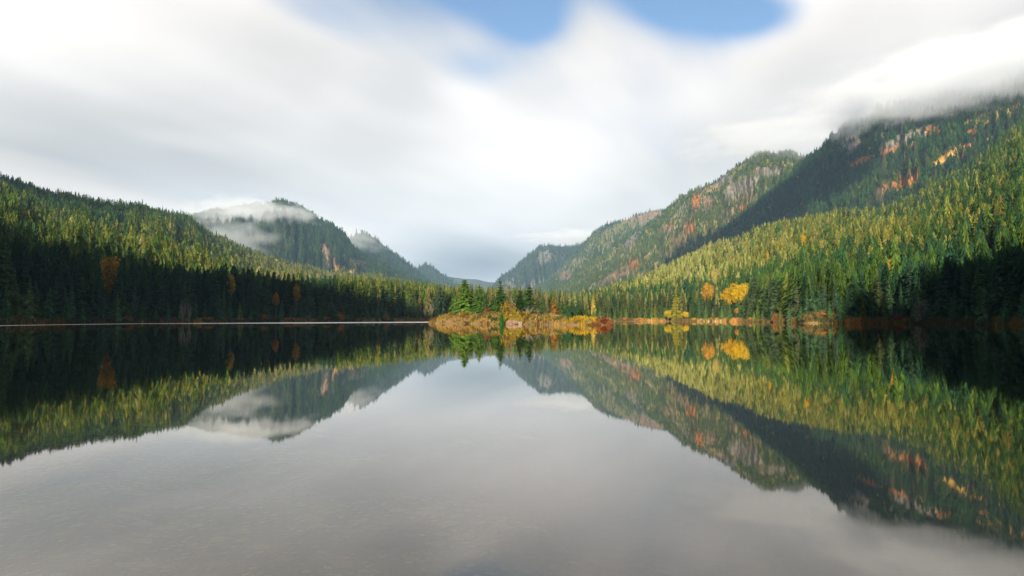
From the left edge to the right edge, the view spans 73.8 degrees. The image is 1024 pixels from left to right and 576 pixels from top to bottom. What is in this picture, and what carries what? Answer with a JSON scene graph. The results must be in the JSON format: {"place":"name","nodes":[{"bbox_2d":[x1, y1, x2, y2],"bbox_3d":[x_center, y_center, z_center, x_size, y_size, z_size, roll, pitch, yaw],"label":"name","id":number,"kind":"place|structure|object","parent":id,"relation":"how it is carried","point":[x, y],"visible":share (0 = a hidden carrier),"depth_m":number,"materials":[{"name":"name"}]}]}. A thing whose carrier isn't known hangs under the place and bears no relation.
{"place":"outdoors","nodes":[
{"label":"outdoors","id":0,"kind":"place"},
{"bbox_2d":[195,201,403,277],"bbox_3d":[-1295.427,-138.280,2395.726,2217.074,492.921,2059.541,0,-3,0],"label":"mountain","id":1,"kind":"structure","parent":0,"point":[328,252],"depth_m":2396.73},
{"bbox_2d":[350,234,422,278],"bbox_3d":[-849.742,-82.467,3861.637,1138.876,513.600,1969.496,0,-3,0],"label":"mountain","id":2,"kind":"structure","parent":0,"point":[357,239],"depth_m":3976.33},
{"bbox_2d":[417,265,456,286],"bbox_3d":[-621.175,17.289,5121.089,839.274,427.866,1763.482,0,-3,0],"label":"mountain","id":3,"kind":"structure","parent":0,"point":[428,269],"depth_m":5219.72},
{"bbox_2d":[449,277,494,291],"bbox_3d":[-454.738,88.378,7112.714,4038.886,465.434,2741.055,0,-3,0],"label":"mountain","id":4,"kind":"structure","parent":0,"point":[475,282],"depth_m":7440.24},
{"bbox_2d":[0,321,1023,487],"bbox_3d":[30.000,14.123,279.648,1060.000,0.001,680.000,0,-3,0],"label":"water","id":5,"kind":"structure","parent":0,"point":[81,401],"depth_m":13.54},
{"bbox_2d":[0,316,1023,575],"bbox_3d":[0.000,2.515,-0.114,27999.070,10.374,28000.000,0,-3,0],"label":"ground","id":6,"kind":"structure","parent":0,"point":[510,514],"depth_m":6.92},
{"bbox_2d":[0,287,13,320],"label":"conifer","id":7,"kind":"object","parent":6,"relation":"on","point":[6,310],"visible":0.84,"depth_m":166.88,"materials":[{"name":"green plant"}]},
{"bbox_2d":[0,258,14,316],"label":"conifer","id":8,"kind":"object","parent":6,"relation":"on","point":[2,283],"visible":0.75,"depth_m":170.27,"materials":[{"name":"green plant"}]},
{"bbox_2d":[0,237,19,314],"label":"conifer","id":9,"kind":"object","parent":6,"relation":"on","point":[5,268],"visible":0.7,"depth_m":176.37,"materials":[{"name":"green plant"}]},
{"bbox_2d":[9,271,23,316],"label":"conifer","id":10,"kind":"object","parent":6,"relation":"on","point":[14,297],"visible":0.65,"depth_m":179.27,"materials":[{"name":"green plant"}]},
{"bbox_2d":[17,279,38,320],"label":"conifer","id":11,"kind":"object","parent":6,"relation":"on","point":[27,310],"visible":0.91,"depth_m":175.78,"materials":[{"name":"green plant"}]},
{"bbox_2d":[30,281,43,316],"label":"conifer","id":12,"kind":"object","parent":6,"relation":"on","point":[36,307],"visible":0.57,"depth_m":187.25,"materials":[{"name":"green plant"}]},
{"bbox_2d":[40,287,54,321],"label":"conifer","id":13,"kind":"object","parent":6,"relation":"on","point":[47,311],"visible":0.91,"depth_m":184.04,"materials":[{"name":"green plant"}]},
{"bbox_2d":[47,235,67,316],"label":"conifer","id":14,"kind":"object","parent":6,"relation":"on","point":[60,277],"visible":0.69,"depth_m":197.52,"materials":[{"name":"green plant"}]},
{"bbox_2d":[59,287,71,320],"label":"conifer","id":15,"kind":"object","parent":6,"relation":"on","point":[65,312],"visible":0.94,"depth_m":191.50,"materials":[{"name":"green plant"}]},
{"bbox_2d":[68,285,76,317],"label":"conifer","id":16,"kind":"object","parent":6,"relation":"on","point":[73,306],"visible":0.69,"depth_m":196.75,"materials":[{"name":"green plant"}]},
{"bbox_2d":[100,256,122,298],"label":"autumn tree","id":17,"kind":"object","parent":6,"relation":"on","point":[108,274],"visible":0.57,"depth_m":282.11,"materials":[{"name":"orange plant"}]},
{"bbox_2d":[105,277,125,314],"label":"conifer","id":18,"kind":"object","parent":6,"relation":"on","point":[113,292],"visible":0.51,"depth_m":223.89,"materials":[{"name":"green plant"}]},
{"bbox_2d":[110,291,124,322],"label":"conifer","id":19,"kind":"object","parent":6,"relation":"on","point":[116,314],"visible":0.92,"depth_m":212.49,"materials":[{"name":"green plant"}]},
{"bbox_2d":[116,274,126,316],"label":"conifer","id":20,"kind":"object","parent":6,"relation":"on","point":[121,296],"visible":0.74,"depth_m":224.59,"materials":[{"name":"green plant"}]},
{"bbox_2d":[130,261,144,317],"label":"conifer","id":21,"kind":"object","parent":6,"relation":"on","point":[139,296],"visible":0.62,"depth_m":234.78,"materials":[{"name":"green plant"}]},
{"bbox_2d":[150,282,170,318],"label":"conifer","id":22,"kind":"object","parent":6,"relation":"on","point":[160,304],"visible":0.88,"depth_m":238.16,"materials":[{"name":"green plant"}]},
{"bbox_2d":[158,263,170,314],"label":"conifer","id":23,"kind":"object","parent":6,"relation":"on","point":[162,273],"visible":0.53,"depth_m":248.62,"materials":[{"name":"green plant"}]},
{"bbox_2d":[170,263,181,316],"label":"conifer","id":24,"kind":"object","parent":6,"relation":"on","point":[176,287],"visible":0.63,"depth_m":254.81,"materials":[{"name":"green plant"}]},
{"bbox_2d":[178,282,191,317],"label":"conifer","id":25,"kind":"object","parent":6,"relation":"on","point":[184,297],"visible":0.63,"depth_m":254.40,"materials":[{"name":"green plant"}]},
{"bbox_2d":[180,274,201,317],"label":"conifer","id":26,"kind":"object","parent":6,"relation":"on","point":[191,295],"visible":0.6,"depth_m":266.20,"materials":[{"name":"green plant"}]},
{"bbox_2d":[201,270,225,316],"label":"conifer","id":27,"kind":"object","parent":6,"relation":"on","point":[215,294],"visible":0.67,"depth_m":277.35,"materials":[{"name":"green plant"}]},
{"bbox_2d":[212,296,226,320],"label":"conifer","id":28,"kind":"object","parent":6,"relation":"on","point":[219,312],"visible":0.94,"depth_m":259.89,"materials":[{"name":"green plant"}]},
{"bbox_2d":[226,275,235,297],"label":"autumn tree","id":29,"kind":"object","parent":6,"relation":"on","point":[232,285],"visible":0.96,"depth_m":287.72,"materials":[{"name":"orange plant"}]},
{"bbox_2d":[251,275,261,312],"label":"conifer","id":30,"kind":"object","parent":6,"relation":"on","point":[256,293],"visible":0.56,"depth_m":296.08,"materials":[{"name":"green plant"}]},
{"bbox_2d":[261,273,277,316],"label":"conifer","id":31,"kind":"object","parent":6,"relation":"on","point":[268,292],"visible":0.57,"depth_m":295.03,"materials":[{"name":"green plant"}]},
{"bbox_2d":[283,280,290,317],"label":"conifer","id":32,"kind":"object","parent":6,"relation":"on","point":[286,301],"visible":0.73,"depth_m":314.33,"materials":[{"name":"green plant"}]},
{"bbox_2d":[293,284,300,311],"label":"autumn tree","id":33,"kind":"object","parent":6,"relation":"on","point":[296,292],"visible":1,"depth_m":314.56,"materials":[{"name":"orange plant"}]},
{"bbox_2d":[291,280,303,317],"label":"conifer","id":34,"kind":"object","parent":6,"relation":"on","point":[298,306],"visible":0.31,"depth_m":319.43,"materials":[{"name":"green plant"}]},
{"bbox_2d":[302,279,316,316],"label":"conifer","id":35,"kind":"object","parent":6,"relation":"on","point":[306,308],"visible":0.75,"depth_m":315.63,"materials":[{"name":"green plant"}]},
{"bbox_2d":[321,277,330,313],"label":"conifer","id":36,"kind":"object","parent":6,"relation":"on","point":[326,296],"visible":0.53,"depth_m":330.20,"materials":[{"name":"green plant"}]},
{"bbox_2d":[340,279,349,314],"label":"conifer","id":37,"kind":"object","parent":6,"relation":"on","point":[343,299],"visible":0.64,"depth_m":340.78,"materials":[{"name":"green plant"}]},
{"bbox_2d":[347,279,353,314],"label":"conifer","id":38,"kind":"object","parent":6,"relation":"on","point":[350,300],"visible":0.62,"depth_m":346.74,"materials":[{"name":"green plant"}]},
{"bbox_2d":[353,279,362,316],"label":"conifer","id":39,"kind":"object","parent":6,"relation":"on","point":[359,302],"visible":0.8,"depth_m":343.07,"materials":[{"name":"green plant"}]},
{"bbox_2d":[369,294,375,317],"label":"conifer","id":40,"kind":"object","parent":6,"relation":"on","point":[372,310],"visible":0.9,"depth_m":348.26,"materials":[{"name":"green plant"}]},
{"bbox_2d":[368,280,378,316],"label":"conifer","id":41,"kind":"object","parent":6,"relation":"on","point":[374,295],"visible":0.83,"depth_m":350.87,"materials":[{"name":"green plant"}]},
{"bbox_2d":[378,281,388,313],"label":"conifer","id":42,"kind":"object","parent":6,"relation":"on","point":[383,295],"visible":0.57,"depth_m":362.95,"materials":[{"name":"green plant"}]},
{"bbox_2d":[385,283,394,316],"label":"conifer","id":43,"kind":"object","parent":6,"relation":"on","point":[390,298],"visible":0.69,"depth_m":361.25,"materials":[{"name":"green plant"}]},
{"bbox_2d":[391,293,401,318],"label":"conifer","id":44,"kind":"object","parent":6,"relation":"on","point":[396,313],"visible":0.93,"depth_m":357.93,"materials":[{"name":"green plant"}]},
{"bbox_2d":[400,298,407,316],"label":"conifer","id":45,"kind":"object","parent":6,"relation":"on","point":[404,311],"visible":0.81,"depth_m":362.45,"materials":[{"name":"green plant"}]},
{"bbox_2d":[407,296,416,318],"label":"conifer","id":46,"kind":"object","parent":6,"relation":"on","point":[412,313],"visible":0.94,"depth_m":366.47,"materials":[{"name":"green plant"}]},
{"bbox_2d":[431,294,440,317],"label":"conifer","id":47,"kind":"object","parent":6,"relation":"on","point":[436,311],"visible":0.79,"depth_m":376.70,"materials":[{"name":"green plant"}]},
{"bbox_2d":[432,284,447,315],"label":"conifer","id":48,"kind":"object","parent":6,"relation":"on","point":[440,299],"visible":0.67,"depth_m":385.62,"materials":[{"name":"green plant"}]},
{"bbox_2d":[0,310,1023,324],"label":"undergrowth","id":49,"kind":"object","parent":6,"relation":"on","point":[812,317],"visible":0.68,"depth_m":228.25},
{"bbox_2d":[619,288,626,316],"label":"conifer","id":50,"kind":"object","parent":6,"relation":"on","point":[623,305],"visible":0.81,"depth_m":452.38,"materials":[{"name":"green plant"}]},
{"bbox_2d":[652,293,659,317],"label":"conifer","id":51,"kind":"object","parent":6,"relation":"on","point":[655,301],"visible":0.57,"depth_m":438.79,"materials":[{"name":"green plant"}]},
{"bbox_2d":[670,288,682,320],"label":"larch","id":52,"kind":"object","parent":6,"relation":"on","point":[675,312],"visible":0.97,"depth_m":410.45,"materials":[{"name":"yellow plant"}]},
{"bbox_2d":[688,294,696,317],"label":"conifer","id":53,"kind":"object","parent":6,"relation":"on","point":[693,307],"visible":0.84,"depth_m":410.25,"materials":[{"name":"green plant"}]},
{"bbox_2d":[696,298,702,318],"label":"conifer","id":54,"kind":"object","parent":6,"relation":"on","point":[699,313],"visible":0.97,"depth_m":393.92,"materials":[{"name":"green plant"}]},
{"bbox_2d":[743,277,757,318],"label":"conifer","id":55,"kind":"object","parent":6,"relation":"on","point":[752,297],"visible":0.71,"depth_m":345.90,"materials":[{"name":"green plant"}]},
{"bbox_2d":[760,289,767,317],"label":"conifer","id":56,"kind":"object","parent":6,"relation":"on","point":[763,305],"visible":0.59,"depth_m":319.33,"materials":[{"name":"green plant"}]},
{"bbox_2d":[764,278,771,316],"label":"conifer","id":57,"kind":"object","parent":6,"relation":"on","point":[769,292],"visible":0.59,"depth_m":311.87,"materials":[{"name":"green plant"}]},
{"bbox_2d":[766,278,780,317],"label":"conifer","id":58,"kind":"object","parent":6,"relation":"on","point":[775,294],"visible":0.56,"depth_m":296.98,"materials":[{"name":"green plant"}]},
{"bbox_2d":[790,281,800,317],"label":"conifer","id":59,"kind":"object","parent":6,"relation":"on","point":[796,305],"visible":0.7,"depth_m":261.69,"materials":[{"name":"green plant"}]},
{"bbox_2d":[803,290,810,313],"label":"conifer","id":60,"kind":"object","parent":6,"relation":"on","point":[806,307],"visible":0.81,"depth_m":241.73,"materials":[{"name":"green plant"}]},
{"bbox_2d":[807,274,815,310],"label":"conifer","id":61,"kind":"object","parent":6,"relation":"on","point":[811,296],"visible":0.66,"depth_m":245.90,"materials":[{"name":"green plant"}]},
{"bbox_2d":[814,283,827,310],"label":"conifer","id":62,"kind":"object","parent":6,"relation":"on","point":[820,304],"visible":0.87,"depth_m":236.78,"materials":[{"name":"green plant"}]},
{"bbox_2d":[821,278,827,310],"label":"conifer","id":63,"kind":"object","parent":6,"relation":"on","point":[825,303],"visible":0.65,"depth_m":245.51,"materials":[{"name":"green plant"}]},
{"bbox_2d":[831,279,839,310],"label":"conifer","id":64,"kind":"object","parent":6,"relation":"on","point":[836,294],"visible":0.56,"depth_m":242.72,"materials":[{"name":"green plant"}]},
{"bbox_2d":[835,295,846,322],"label":"conifer","id":65,"kind":"object","parent":6,"relation":"on","point":[841,311],"visible":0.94,"depth_m":225.10,"materials":[{"name":"green plant"}]},
{"bbox_2d":[844,285,852,316],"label":"conifer","id":66,"kind":"object","parent":6,"relation":"on","point":[847,306],"visible":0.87,"depth_m":232.07,"materials":[{"name":"green plant"}]},
{"bbox_2d":[844,274,860,316],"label":"conifer","id":67,"kind":"object","parent":6,"relation":"on","point":[853,300],"visible":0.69,"depth_m":238.63,"materials":[{"name":"green plant"}]},
{"bbox_2d":[857,271,869,316],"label":"conifer","id":68,"kind":"object","parent":6,"relation":"on","point":[862,285],"visible":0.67,"depth_m":244.82,"materials":[{"name":"green plant"}]},
{"bbox_2d":[859,290,867,317],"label":"larch","id":69,"kind":"object","parent":6,"relation":"on","point":[863,311],"visible":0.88,"depth_m":232.50,"materials":[{"name":"green plant"}]},
{"bbox_2d":[868,287,878,317],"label":"conifer","id":70,"kind":"object","parent":6,"relation":"on","point":[872,311],"visible":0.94,"depth_m":233.77,"materials":[{"name":"green plant"}]},
{"bbox_2d":[868,274,884,317],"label":"conifer","id":71,"kind":"object","parent":6,"relation":"on","point":[878,295],"visible":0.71,"depth_m":245.09,"materials":[{"name":"green plant"}]},
{"bbox_2d":[880,276,898,317],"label":"conifer","id":72,"kind":"object","parent":6,"relation":"on","point":[890,297],"visible":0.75,"depth_m":240.77,"materials":[{"name":"green plant"}]},
{"bbox_2d":[890,301,901,318],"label":"conifer","id":73,"kind":"object","parent":6,"relation":"on","point":[896,310],"visible":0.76,"depth_m":228.05,"materials":[{"name":"green plant"}]},
{"bbox_2d":[897,284,906,316],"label":"conifer","id":74,"kind":"object","parent":6,"relation":"on","point":[900,303],"visible":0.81,"depth_m":232.46,"materials":[{"name":"green plant"}]},
{"bbox_2d":[903,260,914,316],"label":"conifer","id":75,"kind":"object","parent":6,"relation":"on","point":[908,291],"visible":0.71,"depth_m":237.83,"materials":[{"name":"green plant"}]},
{"bbox_2d":[910,278,928,316],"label":"conifer","id":76,"kind":"object","parent":6,"relation":"on","point":[920,293],"visible":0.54,"depth_m":220.54,"materials":[{"name":"green plant"}]},
{"bbox_2d":[912,296,931,320],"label":"bush","id":77,"kind":"object","parent":6,"relation":"on","point":[920,310],"visible":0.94,"depth_m":213.11,"materials":[{"name":"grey plant"}]},
{"bbox_2d":[921,264,932,310],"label":"conifer","id":78,"kind":"object","parent":6,"relation":"on","point":[926,292],"visible":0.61,"depth_m":227.91,"materials":[{"name":"green plant"}]},
{"bbox_2d":[925,276,949,319],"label":"conifer","id":79,"kind":"object","parent":6,"relation":"on","point":[941,307],"visible":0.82,"depth_m":210.26,"materials":[{"name":"green plant"}]},
{"bbox_2d":[932,264,957,308],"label":"conifer","id":80,"kind":"object","parent":6,"relation":"on","point":[945,284],"visible":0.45,"depth_m":216.83,"materials":[{"name":"green plant"}]},
{"bbox_2d":[968,281,980,317],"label":"conifer","id":81,"kind":"object","parent":6,"relation":"on","point":[973,306],"visible":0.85,"depth_m":194.07,"materials":[{"name":"green plant"}]},
{"bbox_2d":[969,256,987,314],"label":"conifer","id":82,"kind":"object","parent":6,"relation":"on","point":[979,284],"visible":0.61,"depth_m":194.28,"materials":[{"name":"green plant"}]},
{"bbox_2d":[975,287,993,323],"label":"conifer","id":83,"kind":"object","parent":6,"relation":"on","point":[984,311],"visible":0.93,"depth_m":183.42,"materials":[{"name":"green plant"}]},
{"bbox_2d":[989,246,1007,316],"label":"conifer","id":84,"kind":"object","parent":6,"relation":"on","point":[997,295],"visible":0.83,"depth_m":183.13,"materials":[{"name":"green plant"}]},
{"bbox_2d":[996,298,1009,324],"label":"conifer","id":85,"kind":"object","parent":6,"relation":"on","point":[1004,314],"visible":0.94,"depth_m":169.55,"materials":[{"name":"green plant"}]},
{"bbox_2d":[993,243,1023,309],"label":"conifer","id":86,"kind":"object","parent":6,"relation":"on","point":[1015,252],"visible":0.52,"depth_m":183.22,"materials":[{"name":"green plant"}]},
{"bbox_2d":[1016,295,1023,324],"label":"conifer","id":87,"kind":"object","parent":6,"relation":"on","point":[1021,315],"visible":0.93,"depth_m":162.10,"materials":[{"name":"green plant"}]},
{"bbox_2d":[0,0,1023,281],"label":"sky","id":88,"kind":"structure","parent":0,"point":[465,137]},
{"bbox_2d":[430,313,606,324],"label":"island","id":89,"kind":"structure","parent":0,"point":[510,318],"depth_m":190.78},
{"bbox_2d":[447,293,456,313],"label":"conifer","id":90,"kind":"object","parent":89,"relation":"on","point":[453,300],"visible":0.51,"depth_m":227.49,"materials":[{"name":"green plant"}]},
{"bbox_2d":[453,279,473,314],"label":"conifer","id":91,"kind":"object","parent":89,"relation":"on","point":[464,301],"visible":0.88,"depth_m":221.59,"materials":[{"name":"green plant"}]},
{"bbox_2d":[469,285,487,313],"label":"conifer","id":92,"kind":"object","parent":89,"relation":"on","point":[478,300],"visible":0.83,"depth_m":220.87,"materials":[{"name":"green plant"}]},
{"bbox_2d":[490,297,500,312],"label":"conifer","id":93,"kind":"object","parent":89,"relation":"on","point":[495,307],"visible":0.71,"depth_m":211.28,"materials":[{"name":"green plant"}]},
{"bbox_2d":[491,281,508,312],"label":"fir tree","id":94,"kind":"object","parent":89,"relation":"on","point":[501,296],"visible":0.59,"depth_m":213.19,"materials":[{"name":"green plant"}]},
{"bbox_2d":[499,300,516,313],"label":"bush","id":95,"kind":"object","parent":89,"relation":"on","point":[507,308],"visible":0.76,"depth_m":205.19,"materials":[{"name":"yellow plant"}]},
{"bbox_2d":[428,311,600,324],"bbox_3d":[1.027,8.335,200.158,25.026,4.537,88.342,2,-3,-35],"label":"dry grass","id":96,"kind":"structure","parent":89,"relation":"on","point":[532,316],"depth_m":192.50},
{"bbox_2d":[514,288,525,312],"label":"fir tree","id":97,"kind":"object","parent":89,"relation":"on","point":[519,304],"visible":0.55,"depth_m":210.31,"materials":[{"name":"green plant"}]},
{"bbox_2d":[518,284,535,313],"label":"fir tree","id":98,"kind":"object","parent":89,"relation":"on","point":[528,303],"visible":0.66,"depth_m":207.62,"materials":[{"name":"green plant"}]},
{"bbox_2d":[550,296,560,314],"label":"conifer","id":99,"kind":"object","parent":89,"relation":"on","point":[553,308],"visible":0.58,"depth_m":198.05,"materials":[{"name":"orange plant"}]},
{"bbox_2d":[563,301,572,316],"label":"conifer","id":100,"kind":"object","parent":89,"relation":"on","point":[567,311],"visible":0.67,"depth_m":178.80,"materials":[{"name":"green plant"}]},
{"bbox_2d":[493,243,581,292],"bbox_3d":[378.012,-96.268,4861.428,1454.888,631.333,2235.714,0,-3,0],"label":"mountain","id":101,"kind":"structure","parent":0,"point":[539,258],"depth_m":4791.72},
{"bbox_2d":[533,209,661,291],"bbox_3d":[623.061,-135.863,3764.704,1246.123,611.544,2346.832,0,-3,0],"label":"mountain","id":102,"kind":"structure","parent":0,"point":[651,215],"depth_m":3785.26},
{"bbox_2d":[555,152,803,291],"bbox_3d":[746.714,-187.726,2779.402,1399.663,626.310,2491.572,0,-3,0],"label":"mountain","id":103,"kind":"structure","parent":0,"point":[731,188],"depth_m":2398.86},
{"bbox_2d":[721,79,1023,239],"bbox_3d":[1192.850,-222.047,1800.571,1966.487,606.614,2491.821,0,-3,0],"label":"mountain","id":104,"kind":"structure","parent":0,"point":[903,178],"depth_m":1541.97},
{"bbox_2d":[0,68,1023,317],"bbox_3d":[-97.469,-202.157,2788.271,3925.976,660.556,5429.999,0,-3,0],"label":"forest","id":105,"kind":"object","parent":104,"relation":"on","point":[954,220],"visible":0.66,"depth_m":665.23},
{"bbox_3d":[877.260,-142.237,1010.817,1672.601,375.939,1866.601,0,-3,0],"label":"mountain","id":106,"kind":"structure","parent":0,"visible":0},
{"bbox_2d":[700,282,713,303],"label":"autumn tree","id":107,"kind":"object","parent":106,"relation":"on","point":[708,289],"visible":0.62,"depth_m":450.46,"materials":[{"name":"orange plant"}]},
{"bbox_2d":[722,288,731,304],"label":"autumn tree","id":108,"kind":"object","parent":106,"relation":"on","point":[727,293],"visible":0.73,"depth_m":433.49,"materials":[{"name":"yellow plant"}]},
{"bbox_2d":[729,282,740,302],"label":"autumn tree","id":109,"kind":"object","parent":106,"relation":"on","point":[735,292],"visible":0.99,"depth_m":431.35,"materials":[{"name":"yellow plant"}]},
{"bbox_2d":[739,283,748,302],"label":"autumn tree","id":110,"kind":"object","parent":106,"relation":"on","point":[744,289],"visible":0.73,"depth_m":432.48,"materials":[{"name":"yellow plant"}]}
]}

